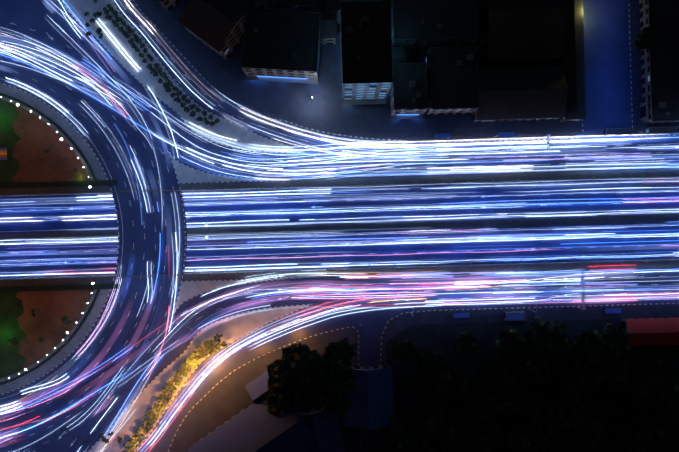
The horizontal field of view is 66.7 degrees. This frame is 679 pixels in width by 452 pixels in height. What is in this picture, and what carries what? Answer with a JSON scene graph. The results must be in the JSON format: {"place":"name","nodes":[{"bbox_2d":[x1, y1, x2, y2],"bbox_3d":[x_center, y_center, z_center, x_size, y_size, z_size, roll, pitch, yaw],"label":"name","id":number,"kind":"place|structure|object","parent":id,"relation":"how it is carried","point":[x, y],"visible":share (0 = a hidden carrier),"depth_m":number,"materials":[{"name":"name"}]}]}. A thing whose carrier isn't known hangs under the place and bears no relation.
{"place":"outdoors","nodes":[
{"label":"outdoors","id":0,"kind":"place"},
{"bbox_2d":[0,99,90,188],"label":"island soil","id":1,"kind":"structure","parent":0,"point":[59,160],"depth_m":204.63,"materials":[{"name":"brown soil"}]},
{"bbox_2d":[0,100,20,182],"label":"island lawn","id":2,"kind":"structure","parent":1,"relation":"on","point":[9,140],"depth_m":204.61,"materials":[{"name":"green plant"}]},
{"bbox_2d":[0,148,10,159],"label":"billboard","id":3,"kind":"object","parent":2,"relation":"on","point":[3,153],"depth_m":201.60,"materials":[{"name":"multicoloured metal"}]},
{"bbox_2d":[0,284,93,378],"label":"island soil","id":4,"kind":"structure","parent":0,"point":[47,324],"depth_m":204.63,"materials":[{"name":"brown soil"}]},
{"bbox_2d":[0,292,26,377],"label":"island lawn","id":5,"kind":"structure","parent":4,"relation":"on","point":[12,360],"depth_m":204.61,"materials":[{"name":"green plant"}]},
{"bbox_2d":[0,83,107,185],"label":"island pavement","id":6,"kind":"structure","parent":0,"point":[67,127],"depth_m":204.50,"materials":[{"name":"grey concrete"}]},
{"bbox_2d":[0,283,111,393],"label":"island pavement","id":7,"kind":"structure","parent":0,"point":[64,352],"depth_m":204.50,"materials":[{"name":"grey concrete"}]},
{"bbox_2d":[0,14,186,451],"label":"ring road","id":8,"kind":"structure","parent":0,"point":[137,218],"depth_m":204.63,"materials":[{"name":"asphalt"}]},
{"bbox_2d":[169,327,359,451],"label":"block pavement","id":9,"kind":"structure","parent":0,"point":[228,397],"depth_m":204.51,"materials":[{"name":"concrete"}]},
{"bbox_2d":[245,371,270,403],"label":"shed","id":10,"kind":"structure","parent":9,"relation":"on","point":[257,388],"depth_m":199.78,"materials":[{"name":"grey"}]},
{"bbox_2d":[302,407,344,451],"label":"shed","id":11,"kind":"structure","parent":9,"relation":"on","point":[323,425],"depth_m":198.45,"materials":[{"name":"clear glass"}]},
{"bbox_2d":[0,0,678,451],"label":"junction road","id":12,"kind":"structure","parent":0,"point":[606,50],"depth_m":204.65,"materials":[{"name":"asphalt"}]},
{"bbox_2d":[0,93,119,384],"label":"retaining wall","id":13,"kind":"structure","parent":12,"relation":"on","point":[96,182],"depth_m":203.66,"materials":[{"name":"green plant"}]},
{"bbox_2d":[63,0,304,152],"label":"traffic island","id":14,"kind":"structure","parent":12,"relation":"on","point":[225,132],"depth_m":204.50,"materials":[{"name":"grey concrete"}]},
{"bbox_2d":[89,305,307,451],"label":"traffic island","id":15,"kind":"structure","parent":12,"relation":"on","point":[125,426],"depth_m":204.50,"materials":[{"name":"grey concrete"}]},
{"bbox_2d":[169,153,264,182],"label":"gore","id":16,"kind":"structure","parent":12,"relation":"on","point":[185,174],"depth_m":204.50,"materials":[{"name":"grey concrete"}]},
{"bbox_2d":[174,279,275,311],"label":"gore","id":17,"kind":"structure","parent":12,"relation":"on","point":[188,290],"depth_m":204.50,"materials":[{"name":"grey concrete"}]},
{"bbox_2d":[188,399,313,451],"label":"blue shed","id":18,"kind":"structure","parent":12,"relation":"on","point":[254,427],"depth_m":196.48,"materials":[{"name":"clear glass"}]},
{"bbox_2d":[1,45,672,421],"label":"lamps","id":19,"kind":"object","parent":12,"relation":"on","point":[291,191],"visible":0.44,"depth_m":202.14,"materials":[{"name":"grey metal"}]},
{"bbox_2d":[2,5,675,451],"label":"road markings","id":20,"kind":"object","parent":12,"relation":"on","point":[342,285],"depth_m":204.60,"materials":[{"name":"paint"}]},
{"bbox_2d":[0,0,678,451],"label":"kerbs","id":21,"kind":"structure","parent":12,"relation":"on","point":[268,278],"depth_m":204.46,"materials":[{"name":"grey paint"}]},
{"bbox_2d":[4,0,678,451],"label":"trees","id":22,"kind":"object","parent":12,"relation":"on","point":[298,372],"visible":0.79,"depth_m":194.99,"materials":[{"name":"green plant"}]},
{"bbox_2d":[343,366,393,429],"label":"blue shed","id":23,"kind":"structure","parent":12,"relation":"on","point":[370,396],"depth_m":198.69,"materials":[{"name":"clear glass"}]},
{"bbox_2d":[558,0,585,121],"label":"building","id":24,"kind":"structure","parent":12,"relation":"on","point":[571,60],"depth_m":197.83,"materials":[{"name":"paint"}]},
{"bbox_2d":[603,128,633,135],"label":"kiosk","id":25,"kind":"object","parent":12,"relation":"on","point":[618,131],"depth_m":202.16,"materials":[{"name":"glass"}]},
{"bbox_2d":[640,101,669,121],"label":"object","id":26,"kind":"object","parent":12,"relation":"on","point":[644,111],"visible":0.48,"depth_m":200.34,"materials":[{"name":"paint"}]},
{"bbox_2d":[645,126,678,134],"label":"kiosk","id":27,"kind":"object","parent":12,"relation":"on","point":[660,130],"depth_m":202.16,"materials":[{"name":"glass"}]},
{"bbox_2d":[0,177,678,277],"bbox_3d":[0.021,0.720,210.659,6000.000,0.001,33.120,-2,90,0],"label":"highway","id":28,"kind":"structure","parent":0,"point":[390,248],"depth_m":210.66,"materials":[{"name":"asphalt"}]},
{"bbox_2d":[0,169,678,286],"bbox_3d":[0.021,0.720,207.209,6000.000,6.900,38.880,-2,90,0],"label":"trench walls","id":29,"kind":"structure","parent":28,"relation":"on","point":[348,272],"depth_m":204.64,"materials":[{"name":"concrete"}]},
{"bbox_2d":[0,180,678,275],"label":"lane markings","id":30,"kind":"object","parent":28,"relation":"on","point":[484,207],"visible":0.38,"depth_m":210.65,"materials":[{"name":"paint"}]},
{"bbox_2d":[135,0,581,140],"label":"block pavement","id":31,"kind":"structure","parent":0,"point":[325,110],"depth_m":204.51,"materials":[{"name":"grey concrete"}]},
{"bbox_2d":[156,0,181,11],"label":"building","id":32,"kind":"structure","parent":31,"relation":"on","point":[168,5],"depth_m":201.01,"materials":[{"name":"paint"}]},
{"bbox_2d":[178,0,252,59],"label":"shophouse","id":33,"kind":"structure","parent":31,"relation":"on","point":[217,26],"depth_m":190.96,"materials":[{"name":"paint"}]},
{"bbox_2d":[245,0,274,14],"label":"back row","id":34,"kind":"object","parent":31,"relation":"on","point":[265,5],"visible":0.08,"depth_m":191.98,"materials":[{"name":"paint"}]},
{"bbox_2d":[241,8,320,83],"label":"shop row","id":35,"kind":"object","parent":31,"relation":"on","point":[281,45],"visible":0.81,"depth_m":192.16,"materials":[{"name":"paint"}]},
{"bbox_2d":[274,0,324,10],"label":"block","id":36,"kind":"structure","parent":31,"relation":"on","point":[300,5],"depth_m":195.16,"materials":[{"name":"paint"}]},
{"bbox_2d":[309,7,336,44],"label":"building","id":37,"kind":"structure","parent":31,"relation":"on","point":[328,29],"depth_m":194.95,"materials":[{"name":"paint"}]},
{"bbox_2d":[324,0,352,23],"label":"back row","id":38,"kind":"object","parent":31,"relation":"on","point":[332,6],"visible":0.31,"depth_m":191.97,"materials":[{"name":"paint"}]},
{"bbox_2d":[340,1,392,104],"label":"glass office","id":39,"kind":"structure","parent":31,"relation":"on","point":[366,52],"depth_m":178.16,"materials":[{"name":"blue"}]},
{"bbox_2d":[392,46,406,63],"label":"building","id":40,"kind":"structure","parent":31,"relation":"on","point":[399,54],"depth_m":196.56,"materials":[{"name":"paint"}]},
{"bbox_2d":[390,63,427,118],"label":"shop","id":41,"kind":"structure","parent":31,"relation":"on","point":[408,92],"depth_m":193.16,"materials":[{"name":"paint"}]},
{"bbox_2d":[389,0,478,49],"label":"block","id":42,"kind":"structure","parent":31,"relation":"on","point":[421,24],"depth_m":193.16,"materials":[{"name":"paint"}]},
{"bbox_2d":[425,46,478,114],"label":"block","id":43,"kind":"structure","parent":31,"relation":"on","point":[452,80],"depth_m":195.16,"materials":[{"name":"paint"}]},
{"bbox_2d":[456,28,487,62],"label":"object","id":44,"kind":"object","parent":31,"relation":"on","point":[481,42],"visible":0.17,"depth_m":197.16,"materials":[{"name":"paint"}]},
{"bbox_2d":[473,66,567,121],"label":"block","id":45,"kind":"structure","parent":31,"relation":"on","point":[522,93],"depth_m":195.64,"materials":[{"name":"paint"}]},
{"bbox_2d":[482,0,566,64],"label":"block","id":46,"kind":"structure","parent":31,"relation":"on","point":[525,31],"depth_m":192.37,"materials":[{"name":"paint"}]},
{"bbox_2d":[543,134,585,309],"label":"sign gantry","id":47,"kind":"object","parent":31,"relation":"on","point":[548,136],"depth_m":198.90,"materials":[{"name":"grey metal"}]},
{"bbox_2d":[381,304,678,447],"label":"block pavement","id":48,"kind":"structure","parent":0,"point":[397,325],"depth_m":204.51,"materials":[{"name":"grey concrete"}]},
{"bbox_2d":[390,413,443,447],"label":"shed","id":49,"kind":"structure","parent":48,"relation":"on","point":[395,419],"depth_m":198.26,"materials":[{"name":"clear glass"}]},
{"bbox_2d":[504,311,525,320],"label":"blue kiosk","id":50,"kind":"object","parent":48,"relation":"on","point":[514,316],"visible":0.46,"depth_m":202.16,"materials":[{"name":"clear glass"}]},
{"bbox_2d":[434,132,620,317],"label":"bus shelters","id":51,"kind":"object","parent":48,"relation":"on","point":[467,314],"depth_m":201.93,"materials":[{"name":"blue metal"}]},
{"bbox_2d":[386,317,678,451],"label":"field grass","id":52,"kind":"structure","parent":48,"relation":"on","point":[614,408],"depth_m":204.49,"materials":[{"name":"plant"}]},
{"bbox_2d":[621,317,678,345],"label":"red roof hall","id":53,"kind":"structure","parent":48,"relation":"on","point":[651,331],"depth_m":199.24,"materials":[{"name":"paint"}]},
{"bbox_2d":[629,0,678,135],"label":"block pavement","id":54,"kind":"structure","parent":0,"point":[639,127],"depth_m":204.51,"materials":[{"name":"grey concrete"}]},
{"bbox_2d":[639,0,678,123],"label":"block","id":55,"kind":"structure","parent":54,"relation":"on","point":[660,71],"depth_m":199.16,"materials":[{"name":"paint"}]}
]}

